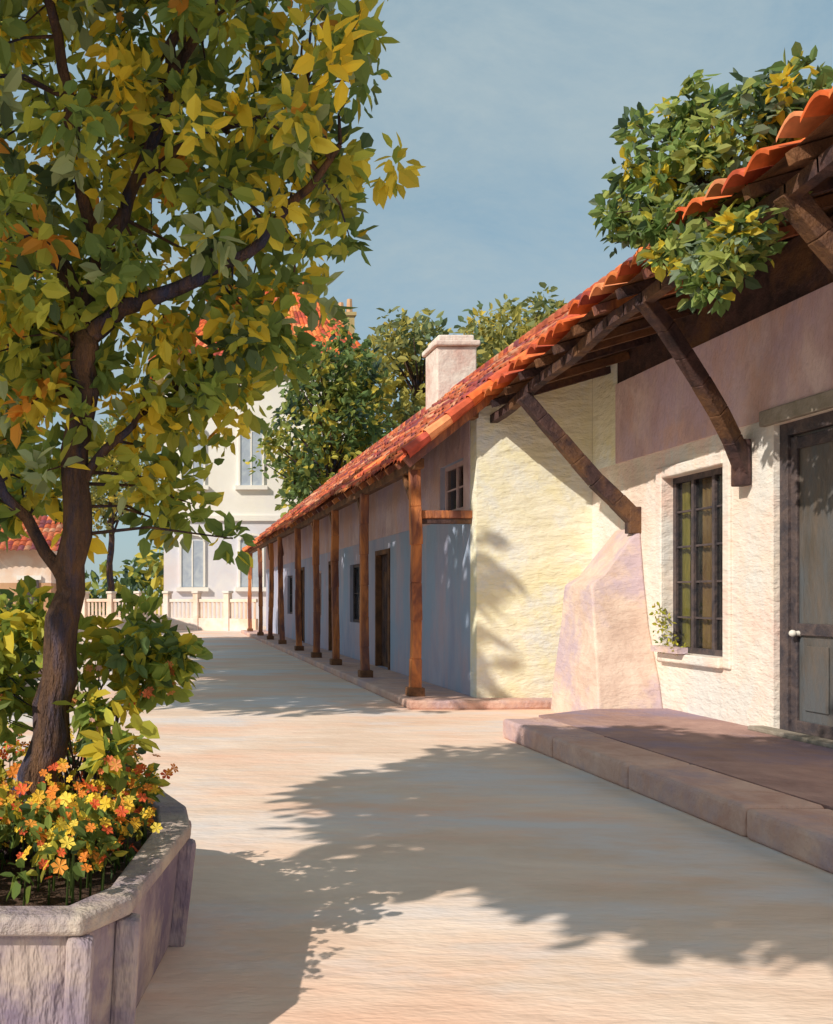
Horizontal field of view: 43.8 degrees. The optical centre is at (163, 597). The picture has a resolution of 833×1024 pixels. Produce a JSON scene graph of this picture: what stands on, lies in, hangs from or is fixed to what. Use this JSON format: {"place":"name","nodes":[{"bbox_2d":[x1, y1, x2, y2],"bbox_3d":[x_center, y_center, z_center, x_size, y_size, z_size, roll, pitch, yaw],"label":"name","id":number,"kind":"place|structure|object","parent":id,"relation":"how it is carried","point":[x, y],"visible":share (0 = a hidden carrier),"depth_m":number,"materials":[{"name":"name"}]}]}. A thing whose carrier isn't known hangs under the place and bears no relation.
{"place":"outdoors","nodes":[
{"label":"outdoors","id":0,"kind":"place"},
{"bbox_2d":[11,644,41,676],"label":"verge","id":1,"kind":"structure","parent":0,"point":[16,646],"depth_m":24.18,"materials":[{"name":"green plant"}]},
{"bbox_2d":[0,21,25,292],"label":"street tree","id":2,"kind":"object","parent":1,"relation":"on","point":[12,137],"visible":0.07,"depth_m":16.41,"materials":[{"name":"green plant"}]},
{"bbox_2d":[0,594,36,625],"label":"hedge","id":3,"kind":"object","parent":1,"relation":"on","point":[8,604],"visible":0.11,"depth_m":33.56,"materials":[{"name":"green plant"}]},
{"bbox_2d":[0,248,43,436],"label":"street tree","id":4,"kind":"object","parent":1,"relation":"on","point":[32,286],"visible":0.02,"depth_m":24.90,"materials":[{"name":"green plant"}]},
{"bbox_2d":[0,400,55,473],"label":"street tree","id":5,"kind":"object","parent":1,"relation":"on","point":[10,448],"visible":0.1,"depth_m":29.77,"materials":[{"name":"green plant"}]},
{"bbox_2d":[0,126,56,352],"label":"street tree","id":6,"kind":"object","parent":1,"relation":"on","point":[32,182],"visible":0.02,"depth_m":19.44,"materials":[{"name":"green plant"}]},
{"bbox_2d":[155,358,357,394],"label":"cornice","id":7,"kind":"structure","parent":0,"point":[159,381],"depth_m":54.50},
{"bbox_2d":[148,282,360,381],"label":"roof","id":8,"kind":"structure","parent":7,"relation":"on","point":[297,315],"depth_m":56.33,"materials":[{"name":"tile"}]},
{"bbox_2d":[338,299,356,333],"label":"chimney","id":9,"kind":"object","parent":8,"relation":"on","point":[350,314],"visible":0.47,"depth_m":57.00,"materials":[{"name":"ceramic"}]},
{"bbox_2d":[241,630,551,708],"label":"arcade pavement","id":10,"kind":"structure","parent":0,"point":[388,684],"depth_m":16.19,"materials":[{"name":"stone"}]},
{"bbox_2d":[247,413,478,696],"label":"arcade posts","id":11,"kind":"object","parent":10,"relation":"on","point":[410,477],"visible":0.96,"depth_m":18.04,"materials":[{"name":"brown wood"}]},
{"bbox_2d":[0,626,832,1023],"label":"street","id":12,"kind":"structure","parent":0,"point":[364,856],"depth_m":5.49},
{"bbox_2d":[0,549,56,612],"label":"walls","id":13,"kind":"structure","parent":12,"relation":"on","point":[13,563],"depth_m":40.01,"materials":[{"name":"paint"}]},
{"bbox_2d":[16,575,40,603],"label":"windows","id":14,"kind":"structure","parent":13,"relation":"attached to","point":[37,578],"depth_m":39.90,"materials":[{"name":"paint"}]},
{"bbox_2d":[0,515,62,550],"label":"roof","id":15,"kind":"structure","parent":13,"relation":"on","point":[49,528],"depth_m":40.92,"materials":[{"name":"tile"}]},
{"bbox_2d":[0,435,60,515],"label":"background tree","id":16,"kind":"object","parent":12,"relation":"on","point":[10,471],"visible":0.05,"depth_m":52.67,"materials":[{"name":"green plant"}]},
{"bbox_2d":[0,769,195,1023],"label":"stone planter","id":17,"kind":"object","parent":12,"relation":"on","point":[96,956],"visible":0.68,"depth_m":3.40,"materials":[{"name":"stone"}]},
{"bbox_2d":[0,726,177,905],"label":"flower bed","id":18,"kind":"object","parent":17,"relation":"on","point":[78,826],"visible":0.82,"depth_m":3.86,"materials":[{"name":"orange plant"}]},
{"bbox_2d":[0,575,212,802],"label":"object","id":19,"kind":"object","parent":17,"relation":"on","point":[155,660],"visible":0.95,"depth_m":4.39,"materials":[{"name":"green plant"}]},
{"bbox_2d":[0,0,425,860],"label":"street tree","id":20,"kind":"object","parent":17,"relation":"in","point":[64,320],"visible":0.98,"depth_m":4.24,"materials":[{"name":"green plant"}]},
{"bbox_2d":[56,415,163,598],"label":"yellowing tree","id":21,"kind":"object","parent":12,"relation":"on","point":[113,517],"visible":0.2,"depth_m":59.67,"materials":[{"name":"green plant"}]},
{"bbox_2d":[81,591,257,630],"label":"garden fence","id":22,"kind":"object","parent":12,"relation":"on","point":[227,621],"visible":0.62,"depth_m":47.77,"materials":[{"name":"white paint"}]},
{"bbox_2d":[243,309,402,517],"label":"background tree","id":23,"kind":"object","parent":12,"relation":"on","point":[305,474],"visible":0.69,"depth_m":47.19,"materials":[{"name":"green plant"}]},
{"bbox_2d":[266,420,469,695],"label":"arcade wall","id":24,"kind":"structure","parent":12,"relation":"on","point":[445,656],"depth_m":18.66,"materials":[{"name":"paint"}]},
{"bbox_2d":[290,576,292,613],"bbox_3d":[4.990,-0.100,35.700,0.620,2.000,2.000,0,0,0],"label":"arcade window","id":25,"kind":"structure","parent":24,"relation":"attached to","point":[291,594],"depth_m":36.33,"materials":[{"name":"glass"}]},
{"bbox_2d":[319,571,320,617],"bbox_3d":[4.990,-0.100,29.400,0.620,2.000,2.200,0,0,0],"label":"arcade window","id":26,"kind":"structure","parent":24,"relation":"attached to","point":[320,593],"depth_m":29.37,"materials":[{"name":"glass"}]},
{"bbox_2d":[278,548,389,669],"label":"arcade doors","id":27,"kind":"structure","parent":24,"relation":"in","point":[382,607],"depth_m":21.10,"materials":[{"name":"brown wood"}]},
{"bbox_2d":[353,564,359,622],"bbox_3d":[4.990,-0.100,23.400,0.620,2.000,2.200,0,0,0],"label":"arcade window","id":28,"kind":"structure","parent":24,"relation":"attached to","point":[355,593],"depth_m":24.13,"materials":[{"name":"glass"}]},
{"bbox_2d":[244,396,496,551],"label":"roof timbers","id":29,"kind":"object","parent":24,"relation":"attached to","point":[427,448],"visible":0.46,"depth_m":15.58,"materials":[{"name":"brown wood"}]},
{"bbox_2d":[242,245,648,550],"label":"roof tiles","id":30,"kind":"object","parent":29,"relation":"on","point":[416,432],"visible":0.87,"depth_m":19.73,"materials":[{"name":"tile"}]},
{"bbox_2d":[422,335,479,412],"bbox_3d":[8.050,-5.820,27.500,1.260,2.840,1.400,0,0,0],"label":"chimney","id":31,"kind":"object","parent":29,"relation":"on","point":[450,361],"visible":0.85,"depth_m":26.90,"materials":[{"name":"paint"}]},
{"bbox_2d":[445,460,462,509],"bbox_3d":[4.990,-1.750,15.650,0.620,1.400,1.900,0,0,0],"label":"arcade window","id":32,"kind":"structure","parent":24,"relation":"attached to","point":[458,466],"depth_m":15.71,"materials":[{"name":"paint"}]},
{"bbox_2d":[470,379,702,697],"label":"end wall","id":33,"kind":"structure","parent":12,"relation":"on","point":[531,526],"depth_m":14.40,"materials":[{"name":"white paint"}]},
{"bbox_2d":[551,529,661,712],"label":"buttress","id":34,"kind":"structure","parent":12,"relation":"on","point":[605,658],"depth_m":12.79,"materials":[{"name":"paint"}]},
{"bbox_2d":[592,216,832,728],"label":"street wall","id":35,"kind":"structure","parent":12,"relation":"on","point":[768,345],"depth_m":10.77,"materials":[{"name":"beige paint"}]},
{"bbox_2d":[487,114,832,422],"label":"roof underside","id":36,"kind":"object","parent":35,"relation":"attached to","point":[598,338],"visible":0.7,"depth_m":10.56,"materials":[{"name":"brown wood"}]},
{"bbox_2d":[482,87,832,396],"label":"roof tiles","id":37,"kind":"object","parent":36,"relation":"on","point":[812,116],"visible":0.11,"depth_m":8.43,"materials":[{"name":"orange tile"}]},
{"bbox_2d":[517,192,832,533],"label":"roof brackets","id":38,"kind":"object","parent":35,"relation":"attached to","point":[808,219],"visible":0.96,"depth_m":10.25,"materials":[{"name":"brown wood"}]},
{"bbox_2d":[656,451,731,669],"bbox_3d":[6.335,-0.420,11.675,0.230,2.440,1.630,0,0,0],"label":"window surround","id":39,"kind":"object","parent":35,"relation":"attached to","point":[704,462],"visible":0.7,"depth_m":11.22,"materials":[{"name":"white paint"}]},
{"bbox_2d":[649,602,688,654],"bbox_3d":[6.203,0.393,12.056,0.266,0.692,0.711,0,0,0],"label":"window box","id":40,"kind":"object","parent":39,"relation":"on","point":[670,649],"visible":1,"depth_m":12.08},
{"bbox_2d":[673,467,722,656],"bbox_3d":[6.730,-0.410,11.675,0.620,2.780,1.950,0,0,0],"label":"window","id":41,"kind":"structure","parent":35,"relation":"attached to","point":[686,582],"depth_m":11.87,"materials":[{"name":"paint"}]},
{"bbox_2d":[748,389,832,748],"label":"door frame","id":42,"kind":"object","parent":35,"relation":"attached to","point":[815,403],"depth_m":9.63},
{"bbox_2d":[780,411,832,739],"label":"door","id":43,"kind":"structure","parent":35,"relation":"in","point":[806,564],"depth_m":9.76,"materials":[{"name":"grey wood"}]},
{"bbox_2d":[789,630,801,636],"bbox_3d":[6.353,0.360,9.860,0.115,0.070,0.070,0,0,0],"label":"door knob","id":44,"kind":"object","parent":43,"relation":"attached to","point":[792,633],"depth_m":9.84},
{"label":"rear walls","id":45,"kind":"object","parent":12,"relation":"on","visible":0},
{"bbox_2d":[588,41,832,316],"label":"climbing vine","id":46,"kind":"object","parent":45,"relation":"attached to","point":[699,253],"visible":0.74,"depth_m":8.58,"materials":[{"name":"green plant"}]},
{"bbox_2d":[0,0,832,597],"label":"sky","id":47,"kind":"structure","parent":0,"point":[510,109],"materials":[{"name":"blue"}]},
{"bbox_2d":[503,708,832,873],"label":"pavement","id":48,"kind":"structure","parent":0,"point":[772,792],"depth_m":8.19,"materials":[{"name":"stone"}]},
{"label":"ground","id":49,"kind":"structure","parent":0,"visible":0},
{"bbox_2d":[85,542,163,614],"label":"distant trees","id":50,"kind":"object","parent":49,"relation":"on","point":[134,579],"visible":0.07,"depth_m":92.19,"materials":[{"name":"green plant"}]},
{"bbox_2d":[164,370,346,625],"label":"walls","id":51,"kind":"structure","parent":49,"relation":"on","point":[254,511],"depth_m":55.01,"materials":[{"name":"white paint"}]},
{"bbox_2d":[176,425,322,590],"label":"windows","id":52,"kind":"structure","parent":51,"relation":"attached to","point":[193,569],"depth_m":54.93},
{"bbox_2d":[347,306,498,444],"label":"yellowing tree","id":53,"kind":"object","parent":49,"relation":"on","point":[412,344],"visible":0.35,"depth_m":51.02,"materials":[{"name":"green plant"}]},
{"bbox_2d":[408,282,566,415],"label":"yellowing tree","id":54,"kind":"object","parent":49,"relation":"on","point":[491,332],"visible":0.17,"depth_m":57.95,"materials":[{"name":"green plant"}]}
]}

